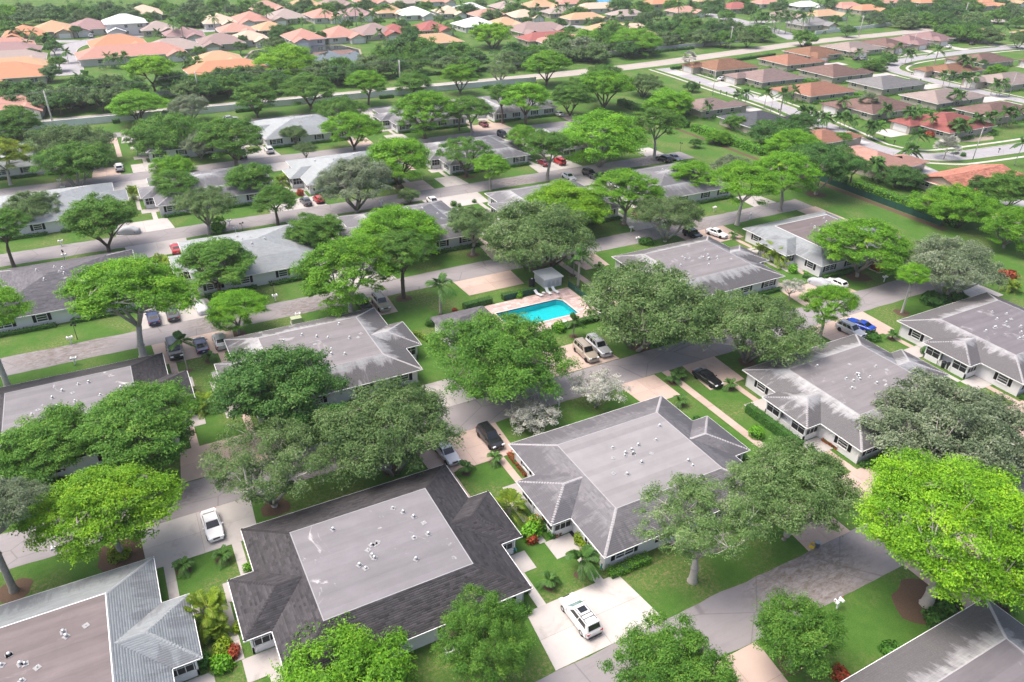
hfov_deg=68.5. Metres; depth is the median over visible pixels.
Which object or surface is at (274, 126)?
villa
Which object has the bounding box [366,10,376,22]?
palm tree
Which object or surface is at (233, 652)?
shrub
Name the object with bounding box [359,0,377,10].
tree
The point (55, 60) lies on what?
tree
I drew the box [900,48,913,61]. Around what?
palm tree
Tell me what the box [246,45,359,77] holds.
lake
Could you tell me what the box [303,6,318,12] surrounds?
tree
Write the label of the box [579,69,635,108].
tree
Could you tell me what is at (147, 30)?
house
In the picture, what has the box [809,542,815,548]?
recycling crate
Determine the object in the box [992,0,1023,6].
house
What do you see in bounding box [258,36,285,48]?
tree
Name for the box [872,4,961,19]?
power lines
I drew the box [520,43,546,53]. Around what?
tree
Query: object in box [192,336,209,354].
parked car
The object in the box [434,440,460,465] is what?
parked car
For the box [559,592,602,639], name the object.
parked car
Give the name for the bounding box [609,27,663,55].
tree
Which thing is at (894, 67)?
estate road
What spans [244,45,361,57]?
lake bank
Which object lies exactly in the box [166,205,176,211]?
window
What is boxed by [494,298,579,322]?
swimming pool
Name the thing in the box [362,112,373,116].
driveway
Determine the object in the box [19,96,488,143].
street
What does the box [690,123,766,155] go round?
hedge
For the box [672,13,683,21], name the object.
tree
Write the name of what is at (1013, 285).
palm tree
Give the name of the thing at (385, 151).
tree
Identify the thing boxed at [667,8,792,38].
estate road
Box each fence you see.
[505,287,539,300]
[568,280,587,299]
[810,176,941,225]
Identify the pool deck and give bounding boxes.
[484,287,598,331]
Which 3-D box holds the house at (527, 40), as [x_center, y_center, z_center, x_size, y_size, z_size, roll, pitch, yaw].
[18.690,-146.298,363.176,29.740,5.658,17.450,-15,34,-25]
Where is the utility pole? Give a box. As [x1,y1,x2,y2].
[43,91,52,120]
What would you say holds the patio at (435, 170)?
on the ground
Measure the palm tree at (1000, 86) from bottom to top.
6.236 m
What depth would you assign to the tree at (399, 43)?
328.03 m
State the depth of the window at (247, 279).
132.13 m
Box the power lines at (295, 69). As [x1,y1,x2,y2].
[204,61,397,78]
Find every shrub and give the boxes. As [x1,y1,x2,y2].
[106,546,131,564]
[197,650,211,671]
[203,614,226,640]
[208,653,234,675]
[210,215,226,233]
[211,636,232,655]
[227,643,240,659]
[231,620,241,634]
[241,562,251,572]
[296,188,303,195]
[425,317,434,326]
[450,200,457,206]
[516,290,522,298]
[519,520,542,542]
[523,514,543,530]
[526,534,538,544]
[540,520,547,530]
[546,530,555,538]
[553,319,565,333]
[573,531,583,545]
[579,541,588,550]
[638,237,655,246]
[748,425,764,439]
[788,263,797,273]
[829,662,850,681]
[865,330,882,341]
[870,262,882,270]
[877,639,899,655]
[919,290,951,307]
[920,346,925,353]
[920,605,947,627]
[925,131,934,136]
[933,591,965,620]
[943,290,966,302]
[998,269,1019,280]
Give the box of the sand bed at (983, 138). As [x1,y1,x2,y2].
[959,134,993,141]
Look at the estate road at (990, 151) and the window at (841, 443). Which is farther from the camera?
the estate road at (990, 151)
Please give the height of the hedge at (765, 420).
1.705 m
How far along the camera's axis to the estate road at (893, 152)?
200.10 m
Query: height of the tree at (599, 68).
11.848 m
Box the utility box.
[290,315,302,324]
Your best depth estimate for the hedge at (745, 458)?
93.82 m
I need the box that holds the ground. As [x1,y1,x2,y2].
[0,0,1023,681]
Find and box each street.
[0,120,577,195]
[0,151,693,266]
[0,199,812,376]
[0,268,960,571]
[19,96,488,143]
[536,457,1023,681]
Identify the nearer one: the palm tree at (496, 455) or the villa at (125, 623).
the villa at (125, 623)
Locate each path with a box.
[112,137,121,156]
[135,200,141,209]
[151,212,157,218]
[163,564,179,599]
[169,362,178,372]
[187,427,198,447]
[218,351,226,361]
[222,603,244,661]
[232,541,248,574]
[241,414,254,432]
[270,672,282,681]
[452,472,470,496]
[478,203,490,209]
[499,456,520,481]
[510,502,545,543]
[522,573,545,606]
[556,260,616,305]
[578,551,602,582]
[662,370,762,447]
[734,382,758,400]
[736,238,752,247]
[825,450,856,471]
[883,332,912,346]
[919,358,960,381]
[985,386,1018,402]
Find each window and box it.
[0,170,5,175]
[0,322,12,329]
[22,167,29,172]
[32,224,43,230]
[35,313,48,322]
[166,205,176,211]
[178,150,184,154]
[206,282,221,290]
[240,276,250,284]
[249,193,258,200]
[272,139,280,144]
[278,269,287,277]
[316,396,323,403]
[359,384,370,391]
[393,374,409,384]
[439,240,446,247]
[455,165,462,170]
[462,236,472,242]
[515,156,522,162]
[522,463,528,473]
[566,150,572,154]
[614,547,634,560]
[702,192,708,198]
[742,286,749,293]
[753,235,758,241]
[756,382,765,393]
[763,280,773,287]
[806,260,813,269]
[825,264,834,271]
[836,437,848,451]
[865,447,878,455]
[910,330,921,340]
[936,130,943,135]
[995,373,1009,385]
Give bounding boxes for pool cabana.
[430,306,500,349]
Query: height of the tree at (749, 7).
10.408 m
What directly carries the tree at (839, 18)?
on the ground
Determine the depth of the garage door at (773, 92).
272.66 m
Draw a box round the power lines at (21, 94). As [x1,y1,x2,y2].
[0,91,42,103]
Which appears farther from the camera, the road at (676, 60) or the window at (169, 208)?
the road at (676, 60)
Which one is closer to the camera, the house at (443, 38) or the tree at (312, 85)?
the tree at (312, 85)
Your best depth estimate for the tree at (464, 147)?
182.68 m
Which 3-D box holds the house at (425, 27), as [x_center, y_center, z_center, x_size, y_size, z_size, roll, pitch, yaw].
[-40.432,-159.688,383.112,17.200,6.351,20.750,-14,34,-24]
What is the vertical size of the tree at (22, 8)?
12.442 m
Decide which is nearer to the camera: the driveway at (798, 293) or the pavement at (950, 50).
the driveway at (798, 293)
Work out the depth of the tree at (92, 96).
233.00 m
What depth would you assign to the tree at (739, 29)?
385.44 m
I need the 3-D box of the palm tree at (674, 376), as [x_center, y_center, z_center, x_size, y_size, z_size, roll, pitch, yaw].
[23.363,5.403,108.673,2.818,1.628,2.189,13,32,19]
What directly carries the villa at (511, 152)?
on the ground
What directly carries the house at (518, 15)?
on the ground
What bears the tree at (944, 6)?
on the ground
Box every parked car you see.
[113,163,123,171]
[145,310,160,325]
[164,336,183,360]
[165,306,179,321]
[169,243,180,254]
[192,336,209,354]
[200,507,224,542]
[211,332,226,349]
[223,115,238,118]
[264,145,274,153]
[299,197,311,205]
[312,195,324,203]
[354,294,372,309]
[371,290,390,311]
[426,196,438,201]
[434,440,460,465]
[475,421,504,450]
[478,121,488,126]
[497,129,508,138]
[536,159,547,166]
[552,157,566,164]
[553,111,564,116]
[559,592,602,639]
[561,172,576,179]
[572,337,599,362]
[582,167,594,175]
[585,332,611,357]
[589,173,600,179]
[656,154,671,162]
[667,153,681,160]
[682,227,703,238]
[692,367,723,387]
[705,227,728,238]
[826,277,848,287]
[835,318,866,337]
[847,317,876,332]
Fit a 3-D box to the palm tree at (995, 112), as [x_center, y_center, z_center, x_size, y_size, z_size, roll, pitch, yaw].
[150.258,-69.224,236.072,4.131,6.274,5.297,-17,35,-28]
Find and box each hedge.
[0,173,37,180]
[0,231,47,241]
[0,322,56,337]
[10,476,63,497]
[46,94,170,108]
[60,222,117,232]
[70,306,138,323]
[89,445,177,469]
[111,118,120,123]
[163,208,208,217]
[182,79,362,95]
[198,151,231,156]
[204,284,256,298]
[223,202,261,209]
[235,106,261,112]
[268,273,316,285]
[272,142,298,148]
[312,137,347,143]
[347,382,420,403]
[363,181,401,188]
[379,94,393,98]
[383,64,523,79]
[399,128,431,133]
[413,330,435,346]
[431,242,480,254]
[435,123,466,129]
[452,169,484,175]
[462,295,492,309]
[493,162,528,169]
[495,117,520,122]
[501,286,534,300]
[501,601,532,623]
[506,451,526,476]
[528,114,556,118]
[550,313,601,330]
[561,45,694,61]
[580,216,619,226]
[605,550,652,578]
[616,98,690,127]
[670,65,681,69]
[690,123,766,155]
[692,414,749,462]
[697,195,733,203]
[734,53,775,60]
[744,287,781,297]
[744,402,804,448]
[766,81,809,88]
[767,149,849,184]
[802,273,817,279]
[819,95,861,102]
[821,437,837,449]
[822,266,853,278]
[851,180,963,227]
[858,446,905,468]
[917,108,934,113]
[938,102,981,111]
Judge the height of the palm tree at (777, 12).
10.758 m
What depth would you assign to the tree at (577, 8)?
438.42 m
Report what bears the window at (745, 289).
in the villa at (708, 261)
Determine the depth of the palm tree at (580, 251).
132.41 m
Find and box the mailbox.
[834,596,844,608]
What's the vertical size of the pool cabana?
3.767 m
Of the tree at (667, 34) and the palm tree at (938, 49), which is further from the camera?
the tree at (667, 34)
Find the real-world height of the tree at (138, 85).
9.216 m
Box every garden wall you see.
[1,77,535,132]
[73,86,233,102]
[496,37,768,65]
[815,22,895,34]
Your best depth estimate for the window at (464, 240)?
149.92 m
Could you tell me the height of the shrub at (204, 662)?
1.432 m
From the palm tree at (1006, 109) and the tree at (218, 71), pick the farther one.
the tree at (218, 71)
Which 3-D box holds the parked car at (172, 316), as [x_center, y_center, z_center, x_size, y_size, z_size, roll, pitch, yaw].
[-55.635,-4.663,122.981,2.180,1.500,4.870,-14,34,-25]
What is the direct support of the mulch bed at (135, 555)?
on the ground
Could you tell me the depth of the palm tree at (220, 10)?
410.66 m
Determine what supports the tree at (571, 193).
on the ground
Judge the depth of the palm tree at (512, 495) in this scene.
84.25 m
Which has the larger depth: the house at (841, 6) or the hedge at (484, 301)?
the house at (841, 6)
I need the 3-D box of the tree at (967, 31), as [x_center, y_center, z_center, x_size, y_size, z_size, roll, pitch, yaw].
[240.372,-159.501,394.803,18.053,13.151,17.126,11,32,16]
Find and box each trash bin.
[529,278,534,286]
[815,540,820,547]
[941,361,946,367]
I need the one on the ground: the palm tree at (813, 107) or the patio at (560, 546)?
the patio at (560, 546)
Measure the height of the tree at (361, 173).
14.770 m
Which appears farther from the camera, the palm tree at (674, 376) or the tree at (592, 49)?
the tree at (592, 49)
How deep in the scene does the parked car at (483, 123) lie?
229.23 m
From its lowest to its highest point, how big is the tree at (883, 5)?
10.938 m
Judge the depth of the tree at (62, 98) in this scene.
228.37 m
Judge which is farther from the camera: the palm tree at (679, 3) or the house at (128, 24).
the palm tree at (679, 3)
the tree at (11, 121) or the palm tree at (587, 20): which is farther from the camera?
the palm tree at (587, 20)
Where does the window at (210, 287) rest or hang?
in the villa at (274, 251)
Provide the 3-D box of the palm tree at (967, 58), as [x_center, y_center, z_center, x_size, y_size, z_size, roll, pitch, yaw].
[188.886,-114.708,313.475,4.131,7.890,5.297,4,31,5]
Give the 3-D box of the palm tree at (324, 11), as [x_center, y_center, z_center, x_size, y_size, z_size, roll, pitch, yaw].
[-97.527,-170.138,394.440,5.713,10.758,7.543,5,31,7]
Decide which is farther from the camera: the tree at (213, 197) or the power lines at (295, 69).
the power lines at (295, 69)
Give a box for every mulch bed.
[0,578,33,602]
[97,538,144,571]
[176,565,191,574]
[215,555,230,565]
[233,330,246,336]
[261,497,290,516]
[382,462,402,475]
[396,295,411,301]
[461,470,470,475]
[462,175,473,178]
[466,252,479,257]
[543,580,556,591]
[573,571,586,580]
[631,341,650,351]
[667,381,676,385]
[738,358,755,366]
[777,654,802,675]
[805,191,826,197]
[846,272,871,281]
[891,578,959,627]
[893,309,909,316]
[995,603,1012,612]
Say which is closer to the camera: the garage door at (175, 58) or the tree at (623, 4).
the garage door at (175, 58)
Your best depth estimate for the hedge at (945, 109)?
259.71 m
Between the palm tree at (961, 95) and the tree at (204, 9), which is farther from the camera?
the tree at (204, 9)
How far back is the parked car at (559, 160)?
197.34 m
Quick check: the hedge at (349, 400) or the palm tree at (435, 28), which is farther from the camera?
the palm tree at (435, 28)
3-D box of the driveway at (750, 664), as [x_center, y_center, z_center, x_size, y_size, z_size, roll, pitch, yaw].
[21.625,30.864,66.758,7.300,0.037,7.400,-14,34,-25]
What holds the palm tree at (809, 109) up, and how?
on the driveway
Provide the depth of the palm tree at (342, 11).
381.83 m
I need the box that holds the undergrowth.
[0,0,925,68]
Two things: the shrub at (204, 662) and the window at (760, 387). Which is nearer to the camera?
the shrub at (204, 662)
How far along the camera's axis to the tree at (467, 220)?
141.48 m
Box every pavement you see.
[648,69,1023,164]
[681,69,1020,150]
[877,44,1021,104]
[906,50,1023,97]
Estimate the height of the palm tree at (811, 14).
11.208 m
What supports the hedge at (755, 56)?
on the ground
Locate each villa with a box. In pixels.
[0,141,94,176]
[0,182,128,237]
[0,249,150,331]
[0,353,195,485]
[0,557,202,681]
[131,128,243,160]
[137,165,272,216]
[168,224,328,296]
[214,307,422,424]
[227,464,532,677]
[250,114,346,145]
[282,150,402,194]
[338,200,478,261]
[372,105,466,132]
[423,135,529,174]
[471,97,557,121]
[484,179,620,222]
[508,395,761,569]
[533,126,608,157]
[603,163,730,202]
[611,236,784,310]
[742,334,956,463]
[743,211,893,277]
[841,599,1023,681]
[897,292,1023,395]
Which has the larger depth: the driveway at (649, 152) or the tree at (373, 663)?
the driveway at (649, 152)
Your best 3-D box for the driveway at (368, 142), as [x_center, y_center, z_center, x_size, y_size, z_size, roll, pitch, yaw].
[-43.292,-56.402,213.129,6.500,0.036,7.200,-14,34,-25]
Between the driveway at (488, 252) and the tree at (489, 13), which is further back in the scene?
the tree at (489, 13)
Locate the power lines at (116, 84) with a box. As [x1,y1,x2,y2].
[46,72,193,97]
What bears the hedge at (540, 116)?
on the ground
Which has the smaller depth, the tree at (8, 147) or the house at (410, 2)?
the tree at (8, 147)
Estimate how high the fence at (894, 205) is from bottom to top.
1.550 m
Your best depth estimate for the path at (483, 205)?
170.28 m
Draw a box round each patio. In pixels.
[133,155,148,159]
[141,208,158,213]
[183,413,205,427]
[186,673,214,681]
[223,582,231,602]
[225,405,239,417]
[242,647,282,681]
[290,187,305,192]
[428,168,443,172]
[503,483,521,497]
[510,551,536,572]
[544,533,581,558]
[744,398,766,410]
[748,247,758,253]
[781,267,802,273]
[803,437,832,452]
[904,345,923,357]
[960,376,991,389]
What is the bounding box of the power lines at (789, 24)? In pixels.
[733,16,863,30]
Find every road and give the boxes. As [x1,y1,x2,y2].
[36,40,78,42]
[40,16,1023,121]
[51,29,216,75]
[562,21,774,27]
[658,68,1023,159]
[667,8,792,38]
[874,148,1023,206]
[885,45,1023,102]
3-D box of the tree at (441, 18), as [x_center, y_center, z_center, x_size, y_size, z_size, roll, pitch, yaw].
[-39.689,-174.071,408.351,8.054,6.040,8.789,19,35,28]
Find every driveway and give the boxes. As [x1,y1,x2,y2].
[92,167,120,177]
[112,179,147,190]
[116,218,174,236]
[125,238,186,257]
[131,162,156,172]
[140,497,255,568]
[142,298,210,329]
[151,329,233,363]
[180,431,282,482]
[241,150,279,159]
[263,162,289,170]
[270,197,326,212]
[329,266,396,290]
[347,138,372,146]
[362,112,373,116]
[369,296,397,314]
[384,134,406,139]
[402,180,433,190]
[416,423,514,472]
[422,192,487,207]
[422,379,475,408]
[434,176,468,186]
[454,270,523,295]
[467,123,510,131]
[480,240,539,259]
[528,576,658,669]
[529,160,580,172]
[540,344,618,377]
[550,175,594,185]
[560,114,576,120]
[567,253,608,269]
[620,217,680,230]
[622,375,679,401]
[638,147,663,155]
[666,71,690,74]
[677,226,742,241]
[683,356,743,389]
[703,641,787,681]
[708,82,733,86]
[736,195,775,206]
[746,106,761,111]
[752,96,781,101]
[774,500,849,550]
[782,283,855,305]
[798,206,847,220]
[810,312,894,340]
[825,62,848,64]
[843,468,888,513]
[873,73,898,76]
[876,129,907,136]
[903,555,995,608]
[924,84,947,89]
[944,46,969,50]
[953,282,1002,296]
[955,529,1016,585]
[981,43,1003,46]
[983,96,1005,102]
[1004,400,1023,444]
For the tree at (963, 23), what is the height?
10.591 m
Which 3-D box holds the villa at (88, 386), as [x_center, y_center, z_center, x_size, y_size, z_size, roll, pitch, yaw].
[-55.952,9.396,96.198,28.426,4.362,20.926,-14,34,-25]
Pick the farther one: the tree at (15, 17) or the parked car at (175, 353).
the tree at (15, 17)
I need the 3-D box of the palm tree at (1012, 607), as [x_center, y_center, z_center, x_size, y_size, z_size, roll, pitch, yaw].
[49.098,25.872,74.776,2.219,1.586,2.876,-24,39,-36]
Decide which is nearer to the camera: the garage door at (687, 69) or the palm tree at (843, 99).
the palm tree at (843, 99)
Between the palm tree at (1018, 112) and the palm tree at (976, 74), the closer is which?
the palm tree at (1018, 112)
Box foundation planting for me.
[684,38,1023,183]
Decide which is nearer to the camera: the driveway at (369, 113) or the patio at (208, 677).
the patio at (208, 677)
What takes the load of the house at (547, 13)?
on the ground
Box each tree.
[0,4,17,14]
[0,12,10,21]
[0,20,19,32]
[0,79,15,93]
[0,87,31,101]
[0,104,44,138]
[0,136,36,184]
[0,190,61,222]
[0,207,32,266]
[0,280,37,385]
[0,399,101,485]
[0,475,53,593]
[6,461,188,569]
[7,79,47,91]
[8,12,32,24]
[8,26,20,33]
[12,1,36,14]
[18,28,26,37]
[20,122,119,154]
[21,79,54,90]
[23,87,56,111]
[24,8,47,21]
[27,28,37,40]
[27,140,114,186]
[35,34,46,42]
[36,2,59,11]
[38,63,62,81]
[39,32,51,39]
[43,40,63,54]
[44,6,78,21]
[44,91,72,115]
[46,55,68,66]
[47,35,58,49]
[49,84,81,110]
[52,253,204,357]
[55,191,140,252]
[59,75,108,91]
[60,47,74,62]
[61,2,82,12]
[62,16,76,23]
[62,86,89,109]
[69,25,82,37]
[70,9,93,19]
[71,376,205,473]
[78,5,108,19]
[80,69,94,77]
[82,88,113,111]
[87,73,124,90]
[91,0,115,11]
[101,10,120,18]
[102,51,111,66]
[104,88,171,122]
[106,4,126,12]
[108,52,122,68]
[108,85,132,97]
[111,76,150,92]
[118,50,131,60]
[119,7,140,16]
[119,110,206,155]
[120,54,176,91]
[125,1,153,8]
[125,185,138,198]
[139,13,154,21]
[145,10,161,21]
[148,70,189,90]
[148,152,197,176]
[148,168,201,197]
[149,0,173,8]
[150,253,170,268]
[152,28,163,39]
[158,3,179,15]
[166,94,209,119]
[167,7,186,16]
[167,17,177,31]
[168,330,196,370]
[169,78,200,94]
[169,184,242,234]
[171,236,257,291]
[171,556,193,578]
[172,13,198,26]
[174,20,188,38]
[176,50,190,60]
[178,131,215,158]
[179,0,204,12]
[179,59,193,69]
[180,71,215,96]
[184,586,228,644]
[185,12,208,26]
[189,391,214,419]
[190,46,205,54]
[190,55,202,65]
[192,77,223,100]
[192,116,264,165]
[195,5,215,15]
[196,412,332,507]
[198,613,233,645]
[201,340,353,432]
[201,350,217,363]
[204,66,231,80]
[204,288,271,334]
[206,0,229,9]
[208,13,219,31]
[211,544,232,567]
[213,74,242,97]
[216,6,225,14]
[220,0,230,15]
[221,4,239,15]
[222,161,273,191]
[225,65,255,76]
[230,81,278,117]
[232,41,248,54]
[235,0,255,12]
[235,74,259,84]
[238,35,247,40]
[242,64,269,77]
[248,50,264,59]
[248,184,298,225]
[250,1,270,11]
[250,42,320,75]
[251,4,259,12]
[252,71,278,88]
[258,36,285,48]
[259,5,273,17]
[261,69,291,92]
[262,7,275,16]
[267,612,420,681]
[268,0,289,6]
[269,23,294,38]
[274,71,336,110]
[274,173,289,186]
[278,125,308,143]
[281,3,302,13]
[281,211,346,246]
[287,233,404,317]
[292,141,318,157]
[293,0,315,11]
[297,17,305,27]
[301,57,332,80]
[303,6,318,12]
[308,374,466,491]
[311,94,370,117]
[312,154,395,212]
[315,30,326,36]
[317,2,336,11]
[317,109,387,149]
[319,6,331,27]
[320,63,345,84]
[327,0,345,12]
[328,13,341,23]
[329,56,358,80]
[337,9,351,27]
[339,20,353,28]
[342,62,369,79]
[344,69,389,105]
[348,1,366,10]
[349,202,447,256]
[350,4,359,25]
[354,53,390,73]
[355,12,367,23]
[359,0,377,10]
[364,136,432,187]
[365,57,394,73]
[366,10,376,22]
[367,228,438,298]
[368,43,403,58]
[371,16,385,22]
[372,3,393,14]
[372,28,384,43]
[381,54,412,74]
[383,30,419,53]
[388,89,457,137]
[390,0,408,8]
[394,70,432,92]
[396,19,410,26]
[396,187,420,203]
[399,25,422,33]
[401,36,441,54]
[403,50,432,70]
[414,1,421,8]
[416,1,433,9]
[421,43,462,61]
[422,308,584,404]
[425,272,456,314]
[430,583,536,681]
[431,24,439,32]
[431,52,459,68]
[433,15,446,22]
[434,136,496,176]
[438,64,480,93]
[442,40,474,56]
[445,205,496,255]
[448,111,471,130]
[449,24,455,32]
[452,95,495,134]
[454,2,481,16]
[454,16,464,21]
[456,459,475,475]
[457,56,481,69]
[461,49,491,67]
[467,22,518,47]
[472,153,511,189]
[473,0,487,6]
[475,197,601,273]
[480,8,502,20]
[485,61,517,79]
[487,82,512,122]
[487,451,502,468]
[493,50,520,63]
[494,488,528,528]
[499,81,552,124]
[500,2,522,12]
[501,41,524,54]
[502,390,562,435]
[503,0,510,8]
[506,124,540,149]
[517,5,531,10]
[517,50,532,67]
[519,16,532,21]
[519,177,612,233]
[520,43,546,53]
[521,49,575,85]
[521,127,572,180]
[528,10,537,16]
[535,11,544,21]
[536,570,561,589]
[540,30,577,44]
[543,36,579,57]
[548,82,594,115]
[552,5,561,19]
[554,18,568,25]
[558,108,651,166]
[561,4,587,15]
[561,35,611,59]
[562,77,595,93]
[563,2,570,10]
[563,24,577,33]
[564,247,594,287]
[564,312,586,335]
[565,544,600,581]
[566,255,581,274]
[567,366,633,407]
[573,28,603,42]
[576,41,609,62]
[577,0,598,4]
[578,256,725,351]
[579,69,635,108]
[583,17,591,25]
[585,64,622,76]
[587,168,665,224]
[590,29,617,50]
[592,16,604,23]
[593,171,601,180]
[594,261,605,269]
[595,20,628,33]
[596,606,740,681]
[605,0,636,11]
[608,15,617,20]
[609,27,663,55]
[610,39,640,57]
[627,73,664,96]
[629,0,654,13]
[629,193,705,241]
[630,105,688,159]
[631,471,771,584]
[632,18,646,24]
[633,11,654,21]
[635,37,656,53]
[640,86,694,114]
[641,21,669,32]
[649,8,666,19]
[655,31,679,45]
[659,19,693,31]
[662,0,681,8]
[664,372,681,386]
[668,160,718,185]
[670,27,696,44]
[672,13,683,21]
[673,1,683,12]
[673,368,686,381]
[673,393,688,407]
[678,11,694,23]
[680,16,709,30]
[681,1,699,7]
[681,50,696,63]
[682,81,700,91]
[688,138,703,147]
[691,28,717,46]
[693,18,737,36]
[695,4,712,13]
[695,288,828,366]
[698,7,708,22]
[699,100,713,119]
[701,0,725,13]
[704,129,731,144]
[707,158,786,225]
[709,154,751,171]
[712,30,735,46]
[715,5,724,21]
[717,9,735,20]
[722,114,745,128]
[722,378,737,391]
[722,433,870,544]
[723,19,748,36]
[727,0,749,3]
[729,230,737,240]
[733,88,746,101]
[736,30,760,47]
[739,2,761,13]
[743,87,753,102]
[744,116,818,146]
[745,23,776,41]
[749,12,769,22]
[750,240,773,263]
[750,585,848,679]
[751,8,760,24]
[751,150,824,211]
[756,12,767,23]
[759,87,773,105]
[761,12,771,25]
[761,128,823,155]
[765,14,777,38]
[766,247,790,269]
[767,0,788,9]
[772,86,793,115]
[773,11,780,31]
[777,12,785,33]
[777,279,804,300]
[780,141,864,194]
[782,13,793,33]
[785,84,800,102]
[788,112,819,128]
[790,12,798,31]
[792,29,820,46]
[793,10,803,17]
[795,105,807,113]
[796,283,861,337]
[798,104,811,113]
[799,13,808,30]
[806,9,814,27]
[806,105,817,114]
[806,217,914,276]
[812,110,823,128]
[819,0,830,8]
[819,111,831,127]
[820,112,833,128]
[824,0,838,8]
[828,15,843,22]
[833,111,846,128]
[833,132,852,141]
[835,109,853,129]
[836,95,851,110]
[839,24,856,36]
[843,8,852,26]
[846,114,859,130]
[847,444,1023,612]
[849,0,866,4]
[849,155,873,182]
[853,48,863,61]
[854,366,1023,475]
[857,92,879,103]
[859,9,891,24]
[859,119,875,138]
[860,57,888,70]
[862,0,883,6]
[863,156,884,178]
[864,120,878,138]
[866,156,881,178]
[872,120,887,139]
[872,164,929,188]
[873,2,891,9]
[873,156,886,170]
[877,101,893,118]
[878,53,898,64]
[879,104,895,118]
[881,7,913,21]
[883,329,900,339]
[890,12,922,28]
[892,42,904,54]
[893,0,916,7]
[895,142,918,157]
[895,262,930,312]
[898,232,1010,297]
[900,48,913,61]
[901,105,916,118]
[903,1,931,15]
[904,142,922,158]
[906,49,917,63]
[906,128,924,142]
[908,182,1004,228]
[909,104,924,119]
[911,127,929,145]
[915,11,938,27]
[921,111,939,130]
[927,44,945,64]
[928,2,953,14]
[930,11,960,26]
[932,0,951,4]
[932,23,962,37]
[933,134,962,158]
[938,4,970,17]
[938,69,950,86]
[945,70,957,87]
[945,88,963,104]
[946,0,965,7]
[947,117,964,134]
[950,117,969,135]
[951,21,972,25]
[953,90,968,105]
[954,11,990,22]
[954,23,985,42]
[954,71,971,87]
[956,54,969,64]
[961,0,986,11]
[961,56,971,66]
[961,71,975,88]
[962,118,974,132]
[967,175,999,196]
[968,57,979,66]
[969,72,980,87]
[971,19,996,28]
[972,112,986,125]
[974,26,1005,43]
[979,111,995,125]
[979,203,1023,252]
[980,169,1023,208]
[983,63,1008,73]
[985,8,1012,23]
[985,110,1000,124]
[988,78,1000,94]
[989,594,1018,615]
[993,0,1011,3]
[993,2,1023,17]
[993,105,1013,126]
[995,79,1007,95]
[997,78,1011,95]
[999,277,1023,294]
[1000,106,1018,126]
[1001,23,1010,32]
[1008,16,1023,27]
[1008,32,1023,47]
[1009,136,1023,164]
[1010,106,1023,125]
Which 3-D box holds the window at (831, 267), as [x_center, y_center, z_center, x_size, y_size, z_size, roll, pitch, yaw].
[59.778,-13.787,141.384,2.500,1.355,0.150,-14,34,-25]
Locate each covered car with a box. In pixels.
[115,225,140,234]
[194,299,209,315]
[807,277,831,286]
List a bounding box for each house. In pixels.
[0,37,35,43]
[0,41,42,50]
[0,49,47,58]
[0,56,48,65]
[0,61,47,83]
[0,95,45,118]
[1,25,44,39]
[34,20,74,38]
[71,18,106,37]
[74,42,187,66]
[87,34,146,47]
[101,13,147,35]
[134,5,162,19]
[140,21,173,36]
[153,37,203,54]
[162,27,205,41]
[181,58,268,74]
[192,50,241,63]
[195,33,245,52]
[201,13,238,29]
[215,22,255,34]
[231,11,272,25]
[233,30,269,47]
[248,0,282,14]
[250,21,280,36]
[265,8,306,24]
[279,28,326,47]
[288,0,321,11]
[302,8,343,23]
[315,25,365,43]
[318,0,352,8]
[338,7,374,21]
[350,23,400,40]
[351,0,388,5]
[369,5,401,18]
[383,24,405,39]
[386,0,420,6]
[395,6,434,20]
[412,20,453,35]
[418,0,455,6]
[420,33,464,46]
[431,5,466,18]
[450,17,491,32]
[453,2,484,8]
[466,8,509,19]
[487,1,523,12]
[490,17,520,25]
[505,9,543,22]
[508,21,554,36]
[515,30,566,46]
[521,0,560,11]
[533,267,563,288]
[534,21,569,31]
[536,34,575,45]
[540,7,572,18]
[556,0,584,6]
[560,12,608,24]
[572,2,618,12]
[582,22,622,31]
[605,9,648,20]
[622,23,642,28]
[644,0,683,8]
[664,6,704,16]
[681,58,759,76]
[686,97,749,117]
[689,0,725,4]
[716,110,804,135]
[722,68,805,88]
[724,2,754,13]
[750,0,784,8]
[757,53,825,70]
[769,10,801,21]
[769,81,856,102]
[782,46,844,62]
[786,17,838,30]
[788,1,826,10]
[797,64,876,82]
[807,9,848,20]
[810,128,865,147]
[820,41,884,57]
[820,95,921,120]
[831,1,860,12]
[832,145,929,180]
[846,75,927,94]
[848,4,885,14]
[861,37,910,53]
[881,0,910,6]
[888,112,997,139]
[890,35,933,49]
[898,88,987,109]
[902,31,956,45]
[911,62,985,79]
[912,0,938,6]
[918,164,1023,195]
[944,52,1016,68]
[952,101,1023,123]
[955,28,1005,42]
[960,71,1023,91]
[973,0,1006,9]
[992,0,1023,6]
[1018,59,1023,66]
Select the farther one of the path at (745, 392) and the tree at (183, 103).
the tree at (183, 103)
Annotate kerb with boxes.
[657,69,1022,160]
[674,69,1020,153]
[886,45,1021,102]
[899,48,1023,98]
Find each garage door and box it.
[59,34,70,38]
[76,32,88,37]
[172,56,184,61]
[207,47,218,51]
[298,43,308,47]
[354,38,363,43]
[683,66,691,72]
[726,77,734,83]
[772,90,781,98]
[824,105,835,113]
[893,123,907,132]
[914,70,924,76]
[963,80,975,87]
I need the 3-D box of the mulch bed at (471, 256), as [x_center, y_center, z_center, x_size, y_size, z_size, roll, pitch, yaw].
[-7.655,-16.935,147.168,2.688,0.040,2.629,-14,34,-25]
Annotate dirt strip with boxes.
[671,127,947,230]
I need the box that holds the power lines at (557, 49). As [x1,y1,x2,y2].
[400,27,729,65]

